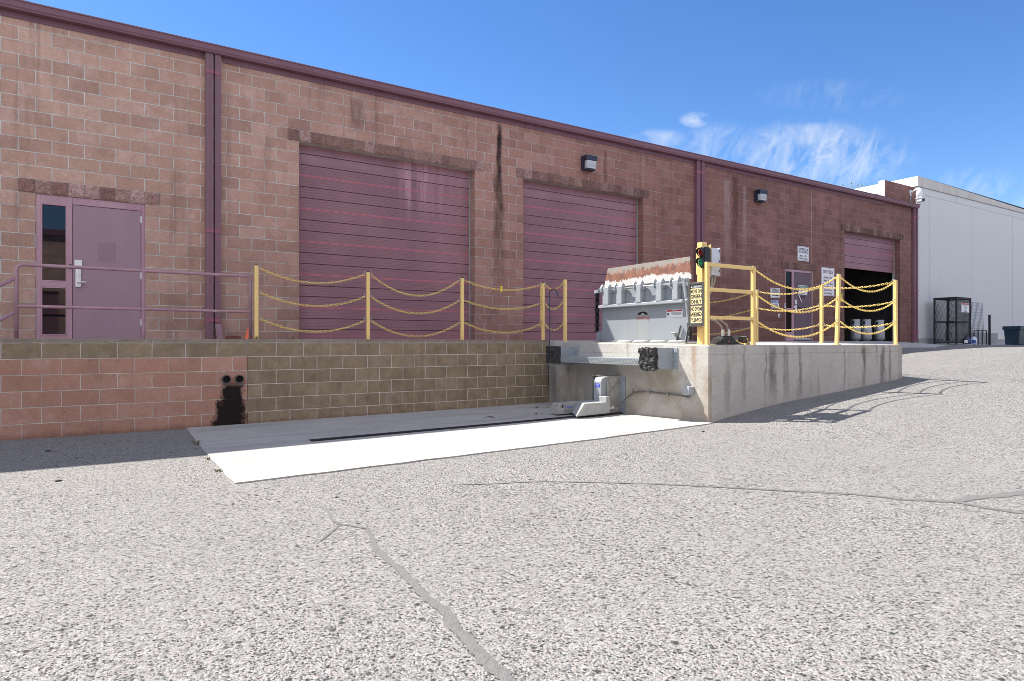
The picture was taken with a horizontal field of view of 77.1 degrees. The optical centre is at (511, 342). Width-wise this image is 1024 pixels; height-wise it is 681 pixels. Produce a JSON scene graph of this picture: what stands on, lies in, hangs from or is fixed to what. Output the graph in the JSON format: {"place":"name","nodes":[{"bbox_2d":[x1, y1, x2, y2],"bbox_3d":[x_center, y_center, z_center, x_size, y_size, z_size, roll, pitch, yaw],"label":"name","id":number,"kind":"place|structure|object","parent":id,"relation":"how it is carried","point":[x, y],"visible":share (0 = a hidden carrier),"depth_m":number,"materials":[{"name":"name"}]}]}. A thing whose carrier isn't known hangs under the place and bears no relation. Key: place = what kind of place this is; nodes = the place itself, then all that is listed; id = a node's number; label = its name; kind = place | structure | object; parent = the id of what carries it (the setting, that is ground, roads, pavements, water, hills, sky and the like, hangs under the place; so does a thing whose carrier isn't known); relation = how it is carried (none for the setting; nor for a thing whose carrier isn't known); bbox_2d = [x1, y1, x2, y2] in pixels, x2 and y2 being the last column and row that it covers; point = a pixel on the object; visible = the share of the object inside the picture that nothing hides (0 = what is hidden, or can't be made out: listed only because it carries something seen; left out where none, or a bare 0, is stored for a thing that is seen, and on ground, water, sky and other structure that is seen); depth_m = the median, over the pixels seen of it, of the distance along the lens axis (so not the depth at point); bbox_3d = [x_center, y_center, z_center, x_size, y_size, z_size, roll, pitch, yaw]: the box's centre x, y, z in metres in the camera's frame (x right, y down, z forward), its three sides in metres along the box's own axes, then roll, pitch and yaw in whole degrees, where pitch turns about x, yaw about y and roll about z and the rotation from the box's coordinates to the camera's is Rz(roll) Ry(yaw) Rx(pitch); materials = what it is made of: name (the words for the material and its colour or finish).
{"place":"outdoors","nodes":[
{"label":"outdoors","id":0,"kind":"place"},
{"bbox_2d":[226,336,240,338],"bbox_3d":[-4.633,-0.077,10.682,0.217,0.082,0.118,0,0,-32],"label":"loose brick","id":1,"kind":"object","parent":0,"point":[233,337],"visible":0.58,"depth_m":10.63,"materials":[{"name":"red brick"}]},
{"bbox_2d":[0,345,1023,680],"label":"ground","id":2,"kind":"structure","parent":0,"point":[160,555],"depth_m":3.77,"materials":[{"name":"grey asphalt"}]},
{"bbox_2d":[0,338,548,440],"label":"retaining wall","id":3,"kind":"structure","parent":2,"relation":"on","point":[57,387],"depth_m":9.38,"materials":[{"name":"brown brick"}]},
{"bbox_2d":[254,264,260,338],"bbox_3d":[-3.827,-0.603,9.648,0.110,1.145,0.090,0,0,-32],"label":"chain post","id":4,"kind":"object","parent":3,"relation":"on","point":[256,300],"visible":0.93,"depth_m":9.62,"materials":[{"name":"yellow metal"}]},
{"bbox_2d":[261,318,363,332],"bbox_3d":[-3.102,-0.266,10.106,1.640,0.217,0.035,0,0,-32],"label":"safety chain","id":5,"kind":"object","parent":4,"relation":"hanging from","point":[310,330],"visible":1,"depth_m":10.07,"materials":[{"name":"yellow metal"}]},
{"bbox_2d":[364,271,371,338],"bbox_3d":[-2.369,-0.603,10.569,0.130,1.145,0.090,0,0,-32],"label":"chain post","id":6,"kind":"object","parent":3,"relation":"on","point":[368,297],"visible":0.94,"depth_m":10.55,"materials":[{"name":"yellow metal"}]},
{"bbox_2d":[260,268,364,283],"bbox_3d":[-3.102,-1.029,10.106,1.641,0.212,0.035,0,0,-32],"label":"safety chain","id":7,"kind":"object","parent":6,"relation":"attached to","point":[310,282],"visible":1,"depth_m":10.05,"materials":[{"name":"yellow metal"}]},
{"bbox_2d":[260,292,364,306],"bbox_3d":[-3.102,-0.666,10.106,1.641,0.207,0.035,0,0,-32],"label":"safety chain","id":8,"kind":"object","parent":6,"relation":"attached to","point":[310,305],"visible":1,"depth_m":10.05,"materials":[{"name":"yellow metal"}]},
{"bbox_2d":[372,276,458,296],"bbox_3d":[-1.632,-0.963,11.035,1.650,0.340,0.036,0,0,-32],"label":"safety chain","id":9,"kind":"object","parent":6,"relation":"hanging from","point":[412,294],"visible":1,"depth_m":10.97,"materials":[{"name":"yellow metal"}]},
{"bbox_2d":[372,321,459,336],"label":"safety chain","id":10,"kind":"object","parent":6,"relation":"attached to","point":[413,335],"visible":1,"depth_m":10.99,"materials":[{"name":"yellow metal"}]},
{"bbox_2d":[372,297,459,313],"bbox_3d":[-1.631,-0.628,11.036,1.652,0.281,0.036,0,0,-32],"label":"safety chain","id":11,"kind":"object","parent":6,"relation":"attached to","point":[413,312],"visible":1,"depth_m":10.99,"materials":[{"name":"yellow metal"}]},
{"bbox_2d":[459,277,464,339],"bbox_3d":[-0.894,-0.603,11.502,0.130,1.145,0.090,0,0,-32],"label":"chain post","id":12,"kind":"object","parent":3,"relation":"on","point":[461,280],"visible":0.95,"depth_m":11.48,"materials":[{"name":"yellow metal"}]},
{"bbox_2d":[464,280,538,290],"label":"safety chain","id":13,"kind":"object","parent":12,"relation":"attached to","point":[500,289],"visible":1,"depth_m":11.90,"materials":[{"name":"yellow metal"}]},
{"bbox_2d":[464,300,538,309],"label":"safety chain","id":14,"kind":"object","parent":12,"relation":"attached to","point":[499,308],"visible":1,"depth_m":11.90,"materials":[{"name":"yellow metal"}]},
{"bbox_2d":[464,322,539,333],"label":"safety chain","id":15,"kind":"object","parent":12,"relation":"attached to","point":[502,332],"visible":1,"depth_m":11.94,"materials":[{"name":"yellow metal"}]},
{"bbox_2d":[540,282,545,339],"bbox_3d":[0.595,-0.603,12.432,0.110,1.145,0.108,0,0,-32],"label":"chain post","id":16,"kind":"object","parent":3,"relation":"on","point":[542,302],"visible":0.95,"depth_m":12.42,"materials":[{"name":"yellow metal"}]},
{"bbox_2d":[540,285,541,327],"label":"safety chain","id":17,"kind":"object","parent":16,"relation":"hanging from","point":[540,303],"visible":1,"depth_m":12.37,"materials":[{"name":"yellow metal"}]},
{"bbox_2d":[320,507,516,680],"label":"crack filler","id":18,"kind":"object","parent":2,"relation":"on","point":[490,664],"visible":1,"depth_m":2.88,"materials":[{"name":"grey asphalt"}]},
{"bbox_2d":[186,402,712,483],"bbox_3d":[-0.868,1.204,8.998,6.252,0.165,3.948,0,0,-32],"label":"concrete pad","id":19,"kind":"object","parent":2,"relation":"on","point":[247,453],"visible":0.96,"depth_m":8.21,"materials":[{"name":"grey concrete"}]},
{"bbox_2d":[309,416,582,440],"bbox_3d":[-0.418,1.186,9.318,4.950,0.065,0.140,0,0,-32],"label":"trench drain","id":20,"kind":"object","parent":19,"relation":"on","point":[376,434],"visible":0.85,"depth_m":8.88,"materials":[{"name":"black metal"}]},
{"bbox_2d":[0,0,920,342],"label":"block warehouse","id":21,"kind":"structure","parent":2,"relation":"on","point":[130,146],"depth_m":12.23,"materials":[{"name":"brick"}]},
{"bbox_2d":[36,194,144,338],"bbox_3d":[-6.532,-1.142,10.009,1.419,2.183,0.195,0,0,-32],"label":"entrance door","id":22,"kind":"structure","parent":21,"relation":"in","point":[69,230],"depth_m":9.97,"materials":[{"name":"purple metal"}]},
{"bbox_2d":[299,145,469,339],"bbox_3d":[-2.482,-1.915,12.802,3.716,3.730,0.080,0,0,-32],"label":"roller door","id":23,"kind":"structure","parent":21,"relation":"in","point":[406,224],"depth_m":12.72,"materials":[{"name":"metal"}]},
{"bbox_2d":[523,181,637,339],"bbox_3d":[1.618,-1.915,15.394,3.687,3.730,0.080,0,0,-32],"label":"roller door","id":24,"kind":"structure","parent":21,"relation":"in","point":[573,235],"depth_m":15.24,"materials":[{"name":"metal"}]},
{"bbox_2d":[581,154,596,171],"bbox_3d":[1.819,-4.215,15.118,0.330,0.340,0.214,0,0,-32],"label":"wall lamp","id":25,"kind":"object","parent":21,"relation":"attached to","point":[588,162],"visible":1,"depth_m":15.04,"materials":[{"name":"black metal"}]},
{"bbox_2d":[754,189,767,202],"bbox_3d":[7.161,-4.215,18.495,0.330,0.340,0.214,0,0,-32],"label":"wall lamp","id":26,"kind":"object","parent":21,"relation":"attached to","point":[760,195],"visible":1,"depth_m":18.41,"materials":[{"name":"metal"}]},
{"bbox_2d":[770,288,779,297],"bbox_3d":[7.785,-1.474,19.010,0.445,0.292,0.008,0,0,-32],"label":"sign","id":27,"kind":"object","parent":21,"relation":"attached to","point":[774,290],"visible":0.99,"depth_m":19.01,"materials":[{"name":"white paper"}]},
{"bbox_2d":[771,300,778,307],"bbox_3d":[7.784,-1.144,19.009,0.352,0.248,0.010,0,0,-32],"label":"notice sign","id":28,"kind":"object","parent":21,"relation":"attached to","point":[775,302],"visible":0.78,"depth_m":19.00,"materials":[{"name":"white paper"}]},
{"bbox_2d":[785,268,811,340],"bbox_3d":[8.732,-1.147,19.690,1.333,2.173,0.140,0,0,-32],"label":"receiving door","id":29,"kind":"structure","parent":21,"relation":"in","point":[794,278],"depth_m":19.63,"materials":[{"name":"purple metal"}]},
{"bbox_2d":[799,285,806,294],"bbox_3d":[8.946,-1.623,19.765,0.445,0.283,0.010,0,0,-32],"label":"parcel sign","id":30,"kind":"object","parent":21,"relation":"attached to","point":[801,287],"visible":0.79,"depth_m":19.75,"materials":[{"name":"white paper"}]},
{"bbox_2d":[798,246,808,261],"bbox_3d":[8.949,-2.737,19.746,0.580,0.449,0.008,0,0,-32],"label":"hours sign","id":31,"kind":"object","parent":21,"relation":"attached to","point":[803,253],"visible":1,"depth_m":19.75,"materials":[{"name":"white metal"}]},
{"bbox_2d":[821,267,833,295],"bbox_3d":[10.046,-1.939,20.439,0.705,0.898,0.008,0,0,-32],"label":"drivers sign","id":32,"kind":"object","parent":21,"relation":"attached to","point":[827,274],"visible":0.78,"depth_m":20.43,"materials":[{"name":"white metal"}]},
{"bbox_2d":[849,319,860,340],"bbox_3d":[11.755,-0.427,22.017,0.350,0.755,0.350,0,0,-32],"label":"propane cylinder","id":33,"kind":"object","parent":21,"relation":"on","point":[854,336],"visible":0.92,"depth_m":21.88,"materials":[{"name":"metal"}]},
{"bbox_2d":[861,319,871,340],"bbox_3d":[12.220,-0.427,22.180,0.350,0.755,0.350,0,0,-32],"label":"propane cylinder","id":34,"kind":"object","parent":21,"relation":"on","point":[864,337],"visible":0.77,"depth_m":22.05,"materials":[{"name":"metal"}]},
{"bbox_2d":[844,232,894,340],"bbox_3d":[12.138,-1.915,22.044,3.556,3.730,0.080,0,0,-32],"label":"roller door","id":35,"kind":"structure","parent":21,"relation":"in","point":[861,252],"depth_m":22.16,"materials":[{"name":"metal"}]},
{"bbox_2d":[874,320,884,340],"bbox_3d":[12.930,-0.427,22.629,0.350,0.755,0.350,0,0,-32],"label":"propane cylinder","id":36,"kind":"object","parent":21,"relation":"on","point":[879,336],"visible":0.88,"depth_m":22.49,"materials":[{"name":"metal"}]},
{"bbox_2d":[909,187,925,202],"bbox_3d":[14.370,-5.246,22.886,0.315,0.533,0.661,0,0,-17],"label":"security camera","id":37,"kind":"object","parent":21,"relation":"attached to","point":[919,195],"visible":0.99,"depth_m":22.68,"materials":[{"name":"white plastic"}]},
{"bbox_2d":[549,341,901,422],"bbox_3d":[3.913,0.833,12.188,5.240,1.734,4.063,0,0,-32],"label":"loading dock","id":38,"kind":"object","parent":2,"relation":"on","point":[725,381],"visible":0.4,"depth_m":10.10,"materials":[{"name":"concrete"}]},
{"bbox_2d":[546,346,577,364],"bbox_3d":[0.893,0.224,11.664,0.424,0.333,0.465,0,0,-32],"label":"dock bumper","id":39,"kind":"object","parent":38,"relation":"attached to","point":[554,354],"visible":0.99,"depth_m":11.54,"materials":[{"name":"black rubber"}]},
{"bbox_2d":[562,279,566,341],"bbox_3d":[0.994,-0.597,12.090,0.090,1.214,0.108,0,0,-32],"label":"chain post","id":40,"kind":"object","parent":38,"relation":"on","point":[564,302],"visible":0.92,"depth_m":12.07,"materials":[{"name":"yellow metal"}]},
{"bbox_2d":[547,288,557,387],"bbox_3d":[0.755,-0.081,12.089,0.094,1.883,0.291,0,0,-32],"label":"pull hook","id":41,"kind":"object","parent":40,"relation":"hanging from","point":[549,327],"visible":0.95,"depth_m":12.18,"materials":[{"name":"metal"}]},
{"bbox_2d":[552,375,625,416],"bbox_3d":[1.262,0.873,10.490,1.054,0.655,0.665,0,0,-32],"label":"truck restraint","id":42,"kind":"object","parent":38,"relation":"attached to","point":[608,391],"visible":0.99,"depth_m":10.48,"materials":[{"name":"metal"}]},
{"bbox_2d":[560,356,638,365],"bbox_3d":[1.574,0.290,10.655,0.347,0.109,2.132,0,0,-32],"label":"dock step","id":43,"kind":"object","parent":38,"relation":"attached to","point":[605,360],"visible":0.93,"depth_m":10.51,"materials":[{"name":"grey metal"}]},
{"bbox_2d":[594,257,696,343],"bbox_3d":[2.181,-0.657,10.820,0.250,1.375,2.304,0,0,-32],"label":"dock plate","id":44,"kind":"object","parent":38,"relation":"on","point":[646,302],"visible":0.96,"depth_m":10.70,"materials":[{"name":"grey paint"}]},
{"bbox_2d":[610,386,693,408],"bbox_3d":[2.088,0.851,9.814,0.381,0.439,1.460,0,0,-32],"label":"conduit","id":45,"kind":"object","parent":38,"relation":"attached to","point":[688,390],"visible":1,"depth_m":9.62,"materials":[{"name":"grey metal"}]},
{"bbox_2d":[638,347,677,370],"bbox_3d":[2.169,0.247,9.617,0.454,0.368,0.410,0,0,-32],"label":"dock bumper","id":46,"kind":"object","parent":38,"relation":"attached to","point":[653,359],"visible":1,"depth_m":9.54,"materials":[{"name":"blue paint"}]},
{"bbox_2d":[695,242,715,344],"bbox_3d":[2.814,-0.727,9.539,0.290,1.517,0.300,0,0,-32],"label":"signal pole","id":47,"kind":"object","parent":38,"relation":"on","point":[700,272],"visible":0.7,"depth_m":9.49,"materials":[{"name":"yellow metal"}]},
{"bbox_2d":[689,282,704,326],"bbox_3d":[2.742,-0.566,9.461,0.095,0.645,0.295,0,0,-32],"label":"caution sign","id":48,"kind":"object","parent":47,"relation":"attached to","point":[696,303],"visible":0.98,"depth_m":9.43,"materials":[{"name":"yellow metal"}]},
{"bbox_2d":[695,247,710,267],"bbox_3d":[2.803,-1.140,9.405,0.211,0.520,0.126,0,0,-32],"label":"traffic signal","id":49,"kind":"object","parent":47,"relation":"attached to","point":[704,253],"visible":0.91,"depth_m":9.38,"materials":[{"name":"black plastic"}]},
{"bbox_2d":[710,248,729,335],"bbox_3d":[3.056,-0.690,9.692,0.455,1.440,0.296,0,0,-32],"label":"control box","id":50,"kind":"object","parent":38,"relation":"on","point":[715,258],"visible":0.48,"depth_m":9.52,"materials":[{"name":"grey metal"}]},
{"bbox_2d":[710,336,736,344],"bbox_3d":[3.156,-0.037,9.626,0.412,0.134,0.198,0,0,-32],"label":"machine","id":51,"kind":"object","parent":38,"relation":"on","point":[723,340],"visible":0.94,"depth_m":9.55,"materials":[{"name":"black metal"}]},
{"bbox_2d":[705,261,755,344],"bbox_3d":[3.224,-0.570,9.470,1.075,1.199,0.055,0,0,-32],"label":"guard rail","id":52,"kind":"object","parent":38,"relation":"on","point":[708,289],"visible":1,"depth_m":9.42,"materials":[{"name":"yellow metal"}]},
{"bbox_2d":[732,336,749,344],"bbox_3d":[3.474,-0.037,9.899,0.383,0.134,0.198,0,0,-32],"label":"wheel chock","id":53,"kind":"object","parent":38,"relation":"on","point":[742,339],"visible":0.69,"depth_m":9.82,"materials":[{"name":"black rubber"}]},
{"bbox_2d":[756,289,758,341],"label":"chain post","id":54,"kind":"object","parent":38,"relation":"on","point":[756,315],"visible":0.55,"depth_m":14.13,"materials":[{"name":"yellow metal"}]},
{"bbox_2d":[692,328,750,334],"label":"safety chain","id":55,"kind":"object","parent":54,"relation":"attached to","point":[726,332],"visible":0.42,"depth_m":14.75,"materials":[{"name":"yellow metal"}]},
{"bbox_2d":[710,294,747,302],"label":"safety chain","id":56,"kind":"object","parent":54,"relation":"attached to","point":[727,299],"visible":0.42,"depth_m":14.81,"materials":[{"name":"yellow metal"}]},
{"bbox_2d":[759,305,818,311],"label":"safety chain","id":57,"kind":"object","parent":54,"relation":"hanging from","point":[789,310],"visible":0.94,"depth_m":13.51,"materials":[{"name":"yellow metal"}]},
{"bbox_2d":[759,324,818,330],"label":"safety chain","id":58,"kind":"object","parent":54,"relation":"hanging from","point":[789,329],"visible":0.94,"depth_m":13.56,"materials":[{"name":"yellow metal"}]},
{"bbox_2d":[760,287,818,294],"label":"safety chain","id":59,"kind":"object","parent":54,"relation":"attached to","point":[788,293],"visible":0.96,"depth_m":13.61,"materials":[{"name":"yellow metal"}]},
{"bbox_2d":[818,285,824,342],"bbox_3d":[6.297,-0.588,13.078,0.090,1.175,0.130,0,0,-32],"label":"chain post","id":60,"kind":"object","parent":38,"relation":"on","point":[822,324],"visible":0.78,"depth_m":13.05,"materials":[{"name":"yellow metal"}]},
{"bbox_2d":[825,323,890,327],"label":"safety chain","id":61,"kind":"object","parent":60,"relation":"attached to","point":[861,326],"visible":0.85,"depth_m":12.36,"materials":[{"name":"yellow metal"}]},
{"bbox_2d":[833,274,840,344],"bbox_3d":[5.530,-0.573,10.901,0.169,1.205,0.090,0,0,-32],"label":"chain post","id":62,"kind":"object","parent":38,"relation":"on","point":[837,309],"visible":1,"depth_m":10.88,"materials":[{"name":"yellow metal"}]},
{"bbox_2d":[756,320,836,337],"bbox_3d":[4.590,-0.226,10.320,2.159,0.297,0.035,0,0,-32],"label":"safety chain","id":63,"kind":"object","parent":62,"relation":"attached to","point":[776,332],"visible":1,"depth_m":10.23,"materials":[{"name":"yellow metal"}]},
{"bbox_2d":[756,294,837,312],"bbox_3d":[4.590,-0.621,10.320,2.159,0.297,0.035,0,0,-32],"label":"safety chain","id":64,"kind":"object","parent":62,"relation":"attached to","point":[767,302],"visible":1,"depth_m":10.30,"materials":[{"name":"yellow metal"}]},
{"bbox_2d":[756,270,837,289],"bbox_3d":[4.590,-0.989,10.320,2.159,0.292,0.035,0,0,-32],"label":"safety chain","id":65,"kind":"object","parent":62,"relation":"attached to","point":[770,280],"visible":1,"depth_m":10.26,"materials":[{"name":"yellow metal"}]},
{"bbox_2d":[840,298,893,311],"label":"safety chain","id":66,"kind":"object","parent":62,"relation":"attached to","point":[850,305],"visible":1,"depth_m":11.34,"materials":[{"name":"yellow metal"}]},
{"bbox_2d":[841,277,892,292],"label":"safety chain","id":67,"kind":"object","parent":62,"relation":"attached to","point":[867,290],"visible":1,"depth_m":11.36,"materials":[{"name":"yellow metal"}]},
{"bbox_2d":[892,279,897,343],"bbox_3d":[7.081,-0.573,11.893,0.130,1.205,0.110,0,0,-32],"label":"chain post","id":68,"kind":"object","parent":38,"relation":"on","point":[895,301],"visible":0.96,"depth_m":11.87,"materials":[{"name":"yellow metal"}]},
{"bbox_2d":[824,283,890,288],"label":"safety chain","id":69,"kind":"object","parent":68,"relation":"attached to","point":[858,287],"visible":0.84,"depth_m":12.42,"materials":[{"name":"yellow metal"}]},
{"bbox_2d":[826,301,891,307],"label":"safety chain","id":70,"kind":"object","parent":68,"relation":"attached to","point":[862,306],"visible":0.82,"depth_m":12.35,"materials":[{"name":"yellow metal"}]},
{"bbox_2d":[840,321,894,334],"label":"safety chain","id":71,"kind":"object","parent":68,"relation":"attached to","point":[841,322],"visible":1,"depth_m":11.37,"materials":[{"name":"yellow metal"}]},
{"bbox_2d":[455,481,1023,513],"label":"crack filler","id":72,"kind":"object","parent":2,"relation":"on","point":[962,500],"visible":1,"depth_m":5.10,"materials":[{"name":"grey asphalt"}]},
{"bbox_2d":[855,176,1023,343],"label":"white building","id":73,"kind":"structure","parent":2,"relation":"on","point":[971,245],"depth_m":25.66,"materials":[{"name":"paint"}]},
{"bbox_2d":[968,333,997,343],"bbox_3d":[18.846,-0.150,25.724,1.849,0.500,0.350,0,0,-32],"label":"concrete block","id":74,"kind":"object","parent":2,"relation":"on","point":[994,338],"depth_m":25.55,"materials":[{"name":"grey concrete"}]},
{"bbox_2d":[24,0,1023,207],"label":"sky","id":75,"kind":"structure","parent":0,"point":[835,92],"materials":[{"name":"blue"}]},
{"bbox_2d":[550,340,595,340],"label":"walkway","id":76,"kind":"structure","parent":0,"point":[573,340],"depth_m":14.76,"materials":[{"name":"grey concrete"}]},
{"bbox_2d":[0,263,251,338],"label":"handrail","id":77,"kind":"object","parent":76,"relation":"on","point":[17,305],"visible":0.91,"depth_m":8.83,"materials":[{"name":"metal"}]},
{"bbox_2d":[244,327,252,338],"bbox_3d":[-4.197,-0.138,10.242,0.190,0.225,0.200,0,0,-32],"label":"traffic cone","id":78,"kind":"object","parent":76,"relation":"on","point":[246,335],"visible":0.33,"depth_m":10.20,"materials":[{"name":"orange plastic"}]},
{"bbox_2d":[749,341,1004,347],"bbox_3d":[18.616,0.247,24.310,32.550,0.605,2.705,0,0,-32],"label":"apron","id":79,"kind":"object","parent":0,"point":[912,345],"visible":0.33,"depth_m":20.26,"materials":[{"name":"concrete"}]},
{"bbox_2d":[933,297,970,343],"bbox_3d":[16.088,-0.800,23.490,1.120,1.680,0.780,0,0,-32],"label":"gas cage","id":80,"kind":"object","parent":79,"relation":"on","point":[956,313],"visible":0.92,"depth_m":23.20,"materials":[{"name":"black metal"}]},
{"bbox_2d":[945,323,954,341],"bbox_3d":[15.892,-0.359,23.295,0.332,0.717,0.333,0,0,-32],"label":"propane cylinder","id":81,"kind":"object","parent":80,"relation":"in","point":[951,324],"visible":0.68,"depth_m":23.16,"materials":[{"name":"grey metal"}]},
{"bbox_2d":[961,303,968,312],"bbox_3d":[16.361,-1.270,23.199,0.590,0.340,0.011,0,0,-32],"label":"danger sign","id":82,"kind":"object","parent":80,"relation":"attached to","point":[964,307],"visible":1,"depth_m":23.20,"materials":[{"name":"white metal"}]},
{"bbox_2d":[963,335,968,343],"bbox_3d":[16.259,-0.113,23.030,0.194,0.305,0.197,0,0,43],"label":"fluid jug","id":83,"kind":"object","parent":79,"relation":"on","point":[965,339],"visible":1,"depth_m":22.96,"materials":[{"name":"black plastic"}]},
{"bbox_2d":[963,301,983,334],"bbox_3d":[17.302,-0.905,24.108,1.302,1.310,0.182,0,0,-32],"label":"wire panel","id":84,"kind":"object","parent":79,"relation":"on","point":[975,315],"visible":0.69,"depth_m":24.12,"materials":[{"name":"blue paint"}]},
{"bbox_2d":[971,336,976,343],"bbox_3d":[16.752,-0.113,23.317,0.194,0.305,0.197,0,0,43],"label":"fluid jug","id":85,"kind":"object","parent":79,"relation":"on","point":[973,339],"visible":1,"depth_m":23.25,"materials":[{"name":"white plastic"}]},
{"bbox_2d":[973,330,986,344],"bbox_3d":[17.317,-0.177,23.774,1.028,0.595,0.028,0,0,-32],"label":"fence","id":86,"kind":"object","parent":79,"relation":"on","point":[982,336],"visible":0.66,"depth_m":23.81,"materials":[{"name":"black metal"}]},
{"bbox_2d":[988,315,990,344],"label":"marker post","id":87,"kind":"object","parent":79,"relation":"on","point":[989,329],"visible":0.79,"depth_m":23.95,"materials":[{"name":"black metal"}]},
{"bbox_2d":[1002,326,1023,344],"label":"rubbish bin","id":88,"kind":"object","parent":79,"relation":"on","point":[1013,335],"visible":0.84,"depth_m":24.29,"materials":[{"name":"teal plastic"}]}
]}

